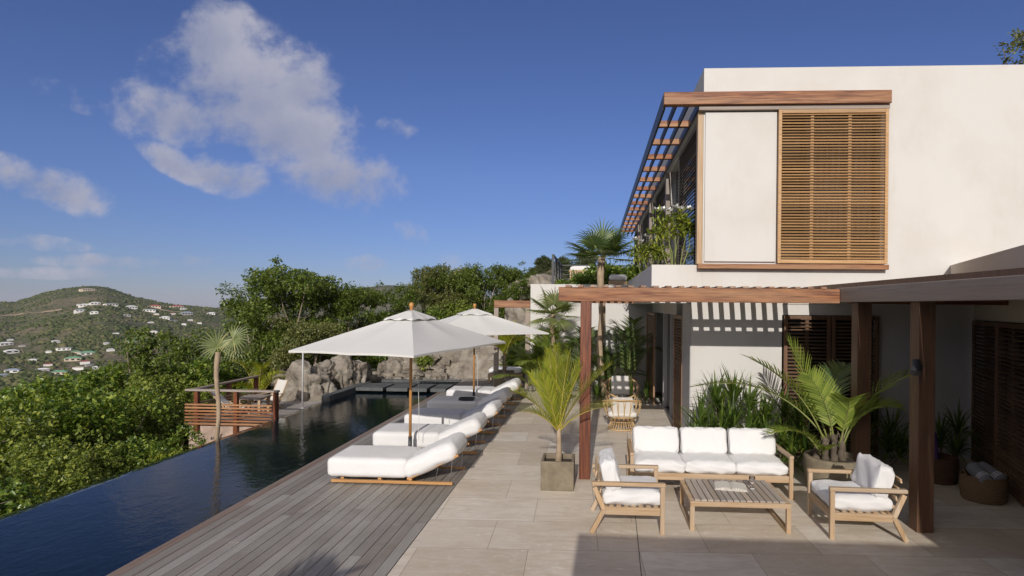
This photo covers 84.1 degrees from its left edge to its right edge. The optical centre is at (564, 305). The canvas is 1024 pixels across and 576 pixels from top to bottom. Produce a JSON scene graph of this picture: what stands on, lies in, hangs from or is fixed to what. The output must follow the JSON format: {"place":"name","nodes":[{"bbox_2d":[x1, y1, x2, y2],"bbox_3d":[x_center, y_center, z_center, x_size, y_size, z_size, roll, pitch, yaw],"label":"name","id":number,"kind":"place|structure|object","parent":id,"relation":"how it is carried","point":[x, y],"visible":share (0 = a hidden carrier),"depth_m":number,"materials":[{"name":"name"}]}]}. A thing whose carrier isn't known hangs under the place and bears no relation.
{"place":"outdoors","nodes":[
{"label":"outdoors","id":0,"kind":"place"},
{"bbox_2d":[0,390,436,575],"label":"pool water","id":1,"kind":"structure","parent":0,"point":[106,528],"depth_m":7.75,"materials":[{"name":"blue liquid"}]},
{"bbox_2d":[226,357,285,393],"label":"feather palm","id":2,"kind":"object","parent":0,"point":[258,367],"visible":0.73,"depth_m":16.62,"materials":[{"name":"green plant"}]},
{"bbox_2d":[0,266,571,446],"bbox_3d":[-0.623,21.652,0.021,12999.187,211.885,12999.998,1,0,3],"label":"terrain","id":3,"kind":"structure","parent":0,"point":[64,302],"depth_m":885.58,"materials":[{"name":"green plant"}]},
{"bbox_2d":[0,386,47,468],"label":"shrub","id":4,"kind":"object","parent":3,"relation":"on","point":[3,393],"visible":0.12,"depth_m":12.61,"materials":[{"name":"green plant"}]},
{"bbox_2d":[0,470,48,515],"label":"shrub","id":5,"kind":"object","parent":3,"relation":"on","point":[8,500],"visible":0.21,"depth_m":7.92,"materials":[{"name":"green plant"}]},
{"bbox_2d":[0,384,67,490],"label":"shrub","id":6,"kind":"object","parent":3,"relation":"on","point":[18,427],"visible":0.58,"depth_m":10.29,"materials":[{"name":"green plant"}]},
{"bbox_2d":[0,359,134,476],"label":"shrub","id":7,"kind":"object","parent":3,"relation":"on","point":[87,380],"visible":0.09,"depth_m":14.74,"materials":[{"name":"green plant"}]},
{"bbox_2d":[0,424,137,499],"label":"shrub","id":8,"kind":"object","parent":3,"relation":"on","point":[59,478],"visible":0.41,"depth_m":9.49,"materials":[{"name":"green plant"}]},
{"bbox_2d":[0,377,172,504],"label":"shrub","id":9,"kind":"object","parent":3,"relation":"on","point":[71,418],"visible":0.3,"depth_m":12.21,"materials":[{"name":"green plant"}]},
{"bbox_2d":[92,325,190,434],"bbox_3d":[-12.254,2.540,16.413,3.143,3.906,2.173,1,0,-28],"label":"tree","id":10,"kind":"object","parent":3,"relation":"on","point":[144,355],"visible":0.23,"depth_m":16.31,"materials":[{"name":"green plant"}]},
{"bbox_2d":[93,422,208,476],"bbox_3d":[-8.857,3.587,11.720,2.533,2.088,2.144,1,0,4],"label":"shrub","id":11,"kind":"object","parent":3,"relation":"on","point":[146,450],"visible":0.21,"depth_m":11.52,"materials":[{"name":"green plant"}]},
{"bbox_2d":[80,364,225,451],"bbox_3d":[-10.720,3.257,14.889,3.326,3.134,3.521,1,0,-11],"label":"shrub","id":12,"kind":"object","parent":3,"relation":"on","point":[177,417],"visible":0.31,"depth_m":14.60,"materials":[{"name":"green plant"}]},
{"bbox_2d":[136,446,194,466],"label":"shrub","id":13,"kind":"object","parent":3,"relation":"on","point":[160,454],"visible":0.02,"depth_m":11.10,"materials":[{"name":"green plant"}]},
{"bbox_2d":[125,326,238,388],"bbox_3d":[-12.957,2.824,19.313,3.461,4.169,3.248,1,0,-42],"label":"tree","id":14,"kind":"object","parent":3,"relation":"on","point":[178,354],"visible":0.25,"depth_m":19.46,"materials":[{"name":"green plant"}]},
{"bbox_2d":[124,356,259,452],"bbox_3d":[-11.555,3.273,17.653,4.435,3.555,3.099,1,0,-6],"label":"shrub","id":15,"kind":"object","parent":3,"relation":"on","point":[209,372],"visible":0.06,"depth_m":17.23,"materials":[{"name":"green plant"}]},
{"bbox_2d":[194,323,254,439],"bbox_3d":[-6.744,2.245,11.174,1.084,3.783,0.582,1,0,-18],"label":"fan palm","id":16,"kind":"object","parent":3,"relation":"on","point":[236,344],"visible":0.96,"depth_m":11.20,"materials":[{"name":"green plant"}]},
{"bbox_2d":[189,402,263,448],"bbox_3d":[-7.722,3.903,15.702,2.200,2.240,4.650,1,0,3],"label":"sun deck base","id":17,"kind":"object","parent":3,"relation":"on","point":[209,430],"visible":0.07,"depth_m":13.41,"materials":[{"name":"beige concrete"}]},
{"bbox_2d":[200,401,320,422],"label":"sun deck","id":18,"kind":"structure","parent":17,"relation":"on","point":[291,406],"depth_m":14.67,"materials":[{"name":"brown wood"}]},
{"bbox_2d":[209,392,249,416],"bbox_3d":[-8.254,2.403,13.926,0.798,0.650,0.441,1,0,-12],"label":"deck chair","id":19,"kind":"object","parent":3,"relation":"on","point":[224,400],"visible":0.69,"depth_m":13.84,"materials":[{"name":"white wood"}]},
{"bbox_2d":[185,375,279,433],"bbox_3d":[-7.767,2.505,14.589,2.240,1.035,2.680,1,0,3],"label":"deck railing","id":20,"kind":"object","parent":3,"relation":"on","point":[208,407],"visible":0.74,"depth_m":13.28,"materials":[{"name":"brown wood"}]},
{"bbox_2d":[213,363,262,392],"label":"shrub","id":21,"kind":"object","parent":3,"relation":"on","point":[244,375],"visible":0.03,"depth_m":20.78,"materials":[{"name":"green plant"}]},
{"bbox_2d":[215,281,282,388],"bbox_3d":[-11.287,1.121,20.761,3.326,4.006,3.120,1,0,24],"label":"tree","id":22,"kind":"object","parent":3,"relation":"on","point":[255,331],"visible":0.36,"depth_m":20.30,"materials":[{"name":"green plant"}]},
{"bbox_2d":[239,394,271,413],"bbox_3d":[-7.788,2.502,14.179,0.580,0.440,0.580,1,0,-3],"label":"side table","id":23,"kind":"object","parent":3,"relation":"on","point":[250,397],"visible":0.57,"depth_m":14.15,"materials":[{"name":"brown wood"}]},
{"bbox_2d":[254,378,288,410],"bbox_3d":[-7.742,2.354,14.891,0.518,0.762,0.717,1,0,31],"label":"deck chair","id":24,"kind":"object","parent":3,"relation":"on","point":[280,385],"visible":0.48,"depth_m":15.03,"materials":[{"name":"white fabric"}]},
{"bbox_2d":[233,254,347,373],"bbox_3d":[-9.478,0.577,19.943,3.698,4.525,3.722,1,0,-14],"label":"tree","id":25,"kind":"object","parent":3,"relation":"on","point":[311,289],"visible":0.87,"depth_m":19.34,"materials":[{"name":"green plant"}]},
{"bbox_2d":[265,314,345,370],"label":"tree","id":26,"kind":"object","parent":3,"relation":"on","point":[306,333],"visible":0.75,"depth_m":17.85,"materials":[{"name":"green plant"}]},
{"bbox_2d":[281,359,338,401],"bbox_3d":[-7.549,2.591,16.757,2.163,2.053,1.829,1,0,3],"label":"boulder","id":27,"kind":"object","parent":3,"relation":"on","point":[320,378],"visible":0.49,"depth_m":16.24,"materials":[{"name":"stone"}]},
{"bbox_2d":[329,354,371,389],"bbox_3d":[-7.001,2.377,17.950,1.521,1.858,1.751,1,0,3],"label":"boulder","id":28,"kind":"object","parent":3,"relation":"on","point":[351,370],"visible":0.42,"depth_m":17.39,"materials":[{"name":"stone"}]},
{"bbox_2d":[316,280,392,362],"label":"tree","id":29,"kind":"object","parent":3,"relation":"on","point":[346,299],"visible":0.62,"depth_m":20.57,"materials":[{"name":"green plant"}]},
{"bbox_2d":[355,310,388,373],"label":"shrub","id":30,"kind":"object","parent":3,"relation":"on","point":[375,361],"visible":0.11,"depth_m":21.56,"materials":[{"name":"green plant"}]},
{"bbox_2d":[383,356,417,375],"bbox_3d":[-5.931,2.420,20.275,1.185,1.312,1.220,1,0,-44],"label":"boulder","id":31,"kind":"object","parent":3,"relation":"on","point":[395,365],"visible":0.39,"depth_m":19.88,"materials":[{"name":"stone"}]},
{"bbox_2d":[421,304,455,319],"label":"shrub","id":32,"kind":"object","parent":3,"relation":"on","point":[436,313],"visible":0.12,"depth_m":22.45,"materials":[{"name":"green plant"}]},
{"bbox_2d":[410,262,470,303],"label":"tree","id":33,"kind":"object","parent":3,"relation":"on","point":[445,269],"visible":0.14,"depth_m":25.99,"materials":[{"name":"green plant"}]},
{"bbox_2d":[387,384,528,574],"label":"deck substructure","id":34,"kind":"object","parent":3,"relation":"on","point":[445,499],"visible":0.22,"depth_m":7.29,"materials":[{"name":"paint"}]},
{"bbox_2d":[106,392,441,575],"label":"pool edge board","id":35,"kind":"object","parent":34,"relation":"on","point":[151,553],"visible":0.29,"depth_m":7.20,"materials":[{"name":"grey wood"}]},
{"bbox_2d":[120,378,529,575],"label":"pool deck","id":36,"kind":"structure","parent":34,"relation":"on","point":[313,520],"depth_m":6.55,"materials":[{"name":"grey wood"}]},
{"bbox_2d":[289,302,505,445],"bbox_3d":[-2.603,1.262,9.550,2.103,2.625,3.203,1,0,17],"label":"parasol","id":37,"kind":"object","parent":36,"relation":"on","point":[411,333],"visible":0.97,"depth_m":8.75,"materials":[{"name":"fabric"}]},
{"bbox_2d":[327,432,469,484],"bbox_3d":[-2.467,2.254,8.511,1.926,0.603,0.835,1,0,3],"label":"sun lounger","id":38,"kind":"object","parent":36,"relation":"on","point":[408,462],"visible":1,"depth_m":8.13,"materials":[{"name":"white fabric"}]},
{"bbox_2d":[386,383,417,391],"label":"stepping slab","id":39,"kind":"structure","parent":36,"relation":"on","point":[402,387],"depth_m":16.85,"materials":[{"name":"stone"}]},
{"bbox_2d":[378,379,460,383],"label":"overflow kerb","id":40,"kind":"structure","parent":36,"relation":"on","point":[415,380],"depth_m":19.04,"materials":[{"name":"stone"}]},
{"bbox_2d":[412,384,435,391],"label":"stepping slab","id":41,"kind":"structure","parent":36,"relation":"on","point":[424,387],"depth_m":16.89,"materials":[{"name":"stone"}]},
{"bbox_2d":[373,412,488,453],"bbox_3d":[-2.383,2.255,10.190,1.926,0.603,0.835,1,0,2],"label":"sun lounger","id":42,"kind":"object","parent":36,"relation":"on","point":[393,434],"visible":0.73,"depth_m":9.81,"materials":[{"name":"white fabric"}]},
{"bbox_2d":[404,398,503,433],"bbox_3d":[-2.280,2.256,11.766,1.926,0.603,0.835,1,0,4],"label":"sun lounger","id":43,"kind":"object","parent":36,"relation":"on","point":[489,409],"visible":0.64,"depth_m":11.40,"materials":[{"name":"white fabric"}]},
{"bbox_2d":[427,387,513,416],"bbox_3d":[-2.218,2.257,13.404,1.926,0.603,0.835,1,0,3],"label":"sun lounger","id":44,"kind":"object","parent":36,"relation":"on","point":[504,394],"visible":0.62,"depth_m":13.03,"materials":[{"name":"white fabric"}]},
{"bbox_2d":[446,378,521,403],"bbox_3d":[-2.132,2.257,15.112,1.926,0.603,0.835,1,0,2],"label":"sun lounger","id":45,"kind":"object","parent":36,"relation":"on","point":[483,391],"visible":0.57,"depth_m":14.74,"materials":[{"name":"white fabric"}]},
{"bbox_2d":[439,303,548,395],"bbox_3d":[-2.314,1.264,14.441,3.203,2.625,2.103,1,0,-30],"label":"parasol","id":46,"kind":"object","parent":36,"relation":"on","point":[480,321],"visible":0.77,"depth_m":14.07,"materials":[{"name":"fabric"}]},
{"bbox_2d":[494,370,513,386],"bbox_3d":[-1.893,2.321,17.673,0.620,0.520,0.620,1,0,-5],"label":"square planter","id":47,"kind":"object","parent":36,"relation":"on","point":[498,381],"visible":0.61,"depth_m":17.36,"materials":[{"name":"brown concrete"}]},
{"bbox_2d":[488,320,523,371],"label":"potted palm","id":48,"kind":"object","parent":47,"relation":"on","point":[509,340],"visible":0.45,"depth_m":17.59,"materials":[{"name":"green plant"}]},
{"bbox_2d":[488,366,523,382],"bbox_3d":[-1.993,2.338,19.193,1.150,0.485,0.800,1,0,-1],"label":"daybed","id":49,"kind":"object","parent":36,"relation":"on","point":[517,370],"visible":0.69,"depth_m":18.83,"materials":[{"name":"white wood"}]},
{"bbox_2d":[493,300,529,388],"bbox_3d":[-1.632,1.219,17.480,1.120,2.730,0.160,1,0,3],"label":"timber gateway","id":50,"kind":"object","parent":36,"relation":"on","point":[498,304],"visible":0.72,"depth_m":17.41,"materials":[{"name":"brown wood"}]},
{"bbox_2d":[427,265,490,315],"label":"tree","id":51,"kind":"object","parent":3,"relation":"on","point":[442,280],"visible":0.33,"depth_m":23.59,"materials":[{"name":"green plant"}]},
{"bbox_2d":[438,297,487,317],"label":"shrub","id":52,"kind":"object","parent":3,"relation":"on","point":[458,310],"visible":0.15,"depth_m":22.80,"materials":[{"name":"green plant"}]},
{"bbox_2d":[484,260,538,295],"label":"tree","id":53,"kind":"object","parent":3,"relation":"on","point":[509,276],"visible":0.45,"depth_m":25.53,"materials":[{"name":"green plant"}]},
{"bbox_2d":[508,273,554,300],"bbox_3d":[-1.295,-0.532,24.525,2.503,1.727,2.014,1,0,-18],"label":"boulder","id":54,"kind":"object","parent":3,"relation":"on","point":[543,278],"visible":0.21,"depth_m":24.10,"materials":[{"name":"stone"}]},
{"bbox_2d":[534,257,551,271],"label":"tree","id":55,"kind":"object","parent":3,"relation":"on","point":[545,263],"visible":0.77,"depth_m":78.02,"materials":[{"name":"green plant"}]},
{"bbox_2d":[530,65,1023,505],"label":"villa","id":56,"kind":"object","parent":3,"relation":"on","point":[790,177],"visible":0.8,"depth_m":9.87,"materials":[{"name":"white paint"}]},
{"bbox_2d":[568,270,594,284],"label":"terrace shrub","id":57,"kind":"object","parent":56,"relation":"on","point":[580,278],"visible":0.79,"depth_m":17.55,"materials":[{"name":"green plant"}]},
{"bbox_2d":[551,254,642,283],"bbox_3d":[1.319,-1.032,19.608,3.215,1.050,4.580,1,0,3],"label":"balustrade","id":58,"kind":"object","parent":56,"relation":"on","point":[560,274],"visible":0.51,"depth_m":18.97,"materials":[{"name":"metal"}]},
{"bbox_2d":[583,260,623,284],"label":"terrace shrub","id":59,"kind":"object","parent":56,"relation":"on","point":[608,271],"visible":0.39,"depth_m":18.10,"materials":[{"name":"green plant"}]},
{"bbox_2d":[614,261,645,284],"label":"terrace shrub","id":60,"kind":"object","parent":56,"relation":"on","point":[630,272],"visible":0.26,"depth_m":19.10,"materials":[{"name":"green plant"}]},
{"bbox_2d":[626,234,669,272],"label":"flowering shrub","id":61,"kind":"object","parent":56,"relation":"on","point":[656,254],"visible":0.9,"depth_m":14.04,"materials":[{"name":"green plant"}]},
{"bbox_2d":[645,204,695,264],"bbox_3d":[2.140,-1.167,10.890,1.157,1.593,0.797,1,0,3],"label":"flowering shrub","id":62,"kind":"object","parent":56,"relation":"on","point":[685,228],"visible":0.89,"depth_m":10.85,"materials":[{"name":"green plant"}]},
{"bbox_2d":[644,115,875,450],"bbox_3d":[4.394,-0.381,18.549,3.090,6.050,16.890,1,0,3],"label":"window glass","id":63,"kind":"structure","parent":56,"relation":"in","point":[659,326],"depth_m":10.12,"materials":[{"name":"black"}]},
{"bbox_2d":[993,28,1023,64],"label":"tree","id":64,"kind":"object","parent":3,"relation":"on","point":[1018,36],"visible":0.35,"depth_m":24.20,"materials":[{"name":"green plant"}]},
{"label":"pool wall","id":65,"kind":"structure","parent":3,"relation":"on","visible":0},
{"bbox_2d":[0,402,326,520],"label":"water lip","id":66,"kind":"object","parent":65,"relation":"on","point":[22,510],"visible":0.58,"depth_m":8.86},
{"bbox_2d":[321,381,371,401],"bbox_3d":[-6.358,2.631,16.632,0.240,0.410,2.850,1,0,3],"label":"pool coping","id":67,"kind":"object","parent":65,"relation":"on","point":[335,395],"visible":0.38,"depth_m":15.95,"materials":[{"name":"stone"}]},
{"bbox_2d":[356,383,394,390],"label":"stepping slab","id":68,"kind":"structure","parent":65,"relation":"on","point":[374,387],"depth_m":16.98,"materials":[{"name":"stone"}]},
{"bbox_2d":[390,336,524,379],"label":"stony bank","id":69,"kind":"structure","parent":0,"point":[484,358],"depth_m":20.18,"materials":[{"name":"stone"}]},
{"bbox_2d":[367,281,423,324],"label":"tree","id":70,"kind":"object","parent":69,"relation":"on","point":[399,305],"visible":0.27,"depth_m":21.97,"materials":[{"name":"green plant"}]},
{"bbox_2d":[413,355,434,369],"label":"bush","id":71,"kind":"object","parent":69,"relation":"on","point":[422,361],"visible":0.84,"depth_m":19.88,"materials":[{"name":"green plant"}]},
{"bbox_2d":[406,266,474,311],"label":"tree","id":72,"kind":"object","parent":69,"relation":"on","point":[429,298],"visible":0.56,"depth_m":23.52,"materials":[{"name":"green plant"}]},
{"bbox_2d":[369,344,520,382],"bbox_3d":[-4.131,2.080,20.843,6.364,3.016,3.520,1,0,3],"label":"rubble","id":73,"kind":"object","parent":69,"relation":"on","point":[438,373],"visible":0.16,"depth_m":19.78,"materials":[{"name":"stone"}]},
{"bbox_2d":[444,335,487,364],"bbox_3d":[-3.661,2.145,21.091,3.026,2.625,1.833,1,0,3],"label":"rock face","id":74,"kind":"object","parent":69,"relation":"on","point":[462,356],"visible":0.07,"depth_m":20.28},
{"bbox_2d":[457,262,510,313],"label":"tree","id":75,"kind":"object","parent":69,"relation":"on","point":[471,291],"visible":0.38,"depth_m":23.28,"materials":[{"name":"green plant"}]},
{"bbox_2d":[485,275,530,319],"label":"tree","id":76,"kind":"object","parent":69,"relation":"on","point":[516,293],"visible":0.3,"depth_m":22.69,"materials":[{"name":"green plant"}]},
{"bbox_2d":[499,334,524,376],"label":"bush","id":77,"kind":"object","parent":69,"relation":"on","point":[511,363],"visible":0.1,"depth_m":19.96,"materials":[{"name":"green plant"}]},
{"bbox_2d":[505,299,525,324],"bbox_3d":[-1.571,1.080,21.662,1.953,2.617,1.883,1,0,-27],"label":"rock face","id":78,"kind":"object","parent":69,"relation":"on","point":[517,314],"visible":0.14,"depth_m":20.99},
{"bbox_2d":[0,0,1023,307],"label":"sky","id":79,"kind":"structure","parent":0,"point":[165,151],"materials":[{"name":"blue"}]},
{"bbox_2d":[387,390,1023,575],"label":"terrace paving","id":80,"kind":"structure","parent":0,"point":[499,512],"depth_m":6.50,"materials":[{"name":"stone"}]},
{"bbox_2d":[491,340,562,385],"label":"feather palm","id":81,"kind":"object","parent":80,"relation":"on","point":[520,355],"visible":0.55,"depth_m":16.19,"materials":[{"name":"green plant"}]},
{"bbox_2d":[504,323,578,383],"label":"feather palm","id":82,"kind":"object","parent":80,"relation":"on","point":[545,343],"visible":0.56,"depth_m":15.86,"materials":[{"name":"green plant"}]},
{"bbox_2d":[523,287,579,379],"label":"fan palm","id":83,"kind":"object","parent":80,"relation":"on","point":[550,300],"visible":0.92,"depth_m":15.39,"materials":[{"name":"green plant"}]},
{"bbox_2d":[534,334,578,396],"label":"fan palm","id":84,"kind":"object","parent":80,"relation":"on","point":[563,346],"visible":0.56,"depth_m":15.66,"materials":[{"name":"green plant"}]},
{"bbox_2d":[541,453,574,490],"bbox_3d":[-0.095,2.394,8.135,0.470,0.410,0.470,1,0,3],"label":"square planter","id":85,"kind":"object","parent":80,"relation":"on","point":[557,475],"visible":0.98,"depth_m":7.91,"materials":[{"name":"brown concrete"}]},
{"bbox_2d":[509,341,615,460],"bbox_3d":[-0.062,1.395,8.199,1.541,1.753,0.920,1,0,-8],"label":"potted palm","id":86,"kind":"object","parent":85,"relation":"in","point":[556,412],"visible":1,"depth_m":8.09,"materials":[{"name":"green plant"}]},
{"bbox_2d":[547,325,615,382],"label":"feather palm","id":87,"kind":"object","parent":80,"relation":"on","point":[576,340],"visible":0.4,"depth_m":15.76,"materials":[{"name":"green plant"}]},
{"bbox_2d":[560,217,644,401],"bbox_3d":[1.001,0.074,15.230,2.384,5.087,2.143,1,0,3],"label":"fan palm","id":88,"kind":"object","parent":80,"relation":"on","point":[602,241],"visible":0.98,"depth_m":15.28,"materials":[{"name":"green plant"}]},
{"bbox_2d":[563,343,647,384],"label":"feather palm","id":89,"kind":"object","parent":80,"relation":"on","point":[608,373],"visible":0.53,"depth_m":16.00,"materials":[{"name":"green plant"}]},
{"bbox_2d":[602,397,641,431],"bbox_3d":[1.211,2.255,11.971,0.848,0.707,0.847,1,0,3],"label":"rattan chair","id":90,"kind":"object","parent":80,"relation":"on","point":[623,408],"visible":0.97,"depth_m":11.69,"materials":[{"name":"beige fabric"}]},
{"bbox_2d":[604,376,639,406],"bbox_3d":[1.347,2.156,13.396,0.848,0.907,0.847,1,0,-1],"label":"rattan chair","id":91,"kind":"object","parent":80,"relation":"on","point":[620,385],"visible":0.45,"depth_m":13.57,"materials":[{"name":"beige fabric"}]},
{"bbox_2d":[591,376,661,401],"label":"strap plant","id":92,"kind":"object","parent":80,"relation":"on","point":[596,390],"visible":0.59,"depth_m":15.05,"materials":[{"name":"green plant"}]},
{"bbox_2d":[591,314,662,382],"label":"feather palm","id":93,"kind":"object","parent":80,"relation":"on","point":[631,353],"visible":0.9,"depth_m":15.46,"materials":[{"name":"green plant"}]},
{"bbox_2d":[590,447,665,534],"bbox_3d":[0.736,2.196,6.814,0.857,0.843,0.778,1,0,3],"label":"garden armchair","id":94,"kind":"object","parent":80,"relation":"on","point":[618,490],"visible":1,"depth_m":6.50,"materials":[{"name":"white fabric"}]},
{"bbox_2d":[627,426,793,499],"bbox_3d":[2.020,2.209,8.126,2.208,0.843,0.857,1,0,3],"label":"garden sofa","id":95,"kind":"object","parent":80,"relation":"on","point":[718,453],"visible":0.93,"depth_m":8.10,"materials":[{"name":"white fabric"}]},
{"bbox_2d":[672,366,790,451],"bbox_3d":[2.694,1.780,9.355,2.191,1.726,1.709,1,0,3],"label":"strap plant","id":96,"kind":"object","parent":80,"relation":"on","point":[731,418],"visible":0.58,"depth_m":9.36,"materials":[{"name":"green plant"}]},
{"bbox_2d":[680,478,790,533],"bbox_3d":[2.049,2.438,6.930,1.150,0.365,0.820,1,0,3],"label":"coffee table","id":97,"kind":"object","parent":80,"relation":"on","point":[769,496],"visible":0.96,"depth_m":6.70,"materials":[{"name":"brown wood"}]},
{"bbox_2d":[714,481,747,491],"bbox_3d":[2.050,2.238,7.000,0.390,0.035,0.272,1,0,12],"label":"open book","id":98,"kind":"object","parent":97,"relation":"on","point":[730,486],"visible":1,"depth_m":6.95,"materials":[{"name":"beige paper"}]},
{"bbox_2d":[740,385,829,472],"bbox_3d":[3.569,2.019,9.219,1.704,1.497,1.462,1,0,3],"label":"strap plant","id":99,"kind":"object","parent":80,"relation":"on","point":[799,417],"visible":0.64,"depth_m":9.18,"materials":[{"name":"green plant"}]},
{"bbox_2d":[559,268,1023,532],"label":"pergola","id":100,"kind":"object","parent":80,"relation":"on","point":[923,296],"visible":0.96,"depth_m":7.54,"materials":[{"name":"red wood"}]},
{"bbox_2d":[803,449,855,485],"bbox_3d":[3.860,2.399,8.126,0.810,0.480,0.810,1,0,3],"label":"round planter","id":101,"kind":"object","parent":80,"relation":"on","point":[809,461],"visible":0.38,"depth_m":7.86,"materials":[{"name":"concrete"}]},
{"bbox_2d":[688,333,909,461],"bbox_3d":[3.516,1.332,8.353,3.426,1.852,1.465,1,0,3],"label":"potted palm","id":102,"kind":"object","parent":101,"relation":"in","point":[840,404],"visible":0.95,"depth_m":8.05,"materials":[{"name":"green plant"}]},
{"bbox_2d":[807,453,908,542],"bbox_3d":[3.434,2.223,6.688,0.857,0.843,0.778,1,0,5],"label":"garden armchair","id":103,"kind":"object","parent":80,"relation":"on","point":[871,487],"visible":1,"depth_m":6.38,"materials":[{"name":"white fabric"}]},
{"bbox_2d":[833,394,908,474],"bbox_3d":[5.035,2.024,9.125,1.810,1.398,1.573,1,0,3],"label":"strap plant","id":104,"kind":"object","parent":80,"relation":"on","point":[899,443],"visible":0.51,"depth_m":8.99,"materials":[{"name":"green plant"}]},
{"bbox_2d":[934,452,958,484],"bbox_3d":[5.656,2.435,8.562,0.520,0.444,0.520,1,0,3],"label":"basket","id":105,"kind":"object","parent":80,"relation":"on","point":[946,469],"visible":0.59,"depth_m":8.33,"materials":[{"name":"brown wicker"}]},
{"bbox_2d":[935,396,988,469],"bbox_3d":[6.244,2.082,9.108,1.294,1.173,1.164,1,0,3],"label":"strap plant","id":106,"kind":"object","parent":80,"relation":"on","point":[957,444],"visible":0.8,"depth_m":9.05,"materials":[{"name":"green plant"}]},
{"bbox_2d":[959,469,1008,504],"bbox_3d":[5.721,2.450,7.728,0.562,0.414,0.520,1,0,3],"label":"basket","id":107,"kind":"object","parent":80,"relation":"on","point":[985,492],"visible":0.85,"depth_m":7.53,"materials":[{"name":"brown wicker"}]},
{"bbox_2d":[966,462,992,482],"bbox_3d":[5.641,2.296,7.692,0.179,0.250,0.398,1,0,11],"label":"rolled towel","id":108,"kind":"object","parent":107,"relation":"in","point":[975,469],"visible":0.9,"depth_m":7.65,"materials":[{"name":"white fabric"}]},
{"bbox_2d":[978,461,1006,479],"bbox_3d":[5.823,2.298,7.722,0.179,0.251,0.398,1,0,-3],"label":"rolled towel","id":109,"kind":"object","parent":107,"relation":"in","point":[994,473],"visible":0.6,"depth_m":7.63,"materials":[{"name":"white fabric"}]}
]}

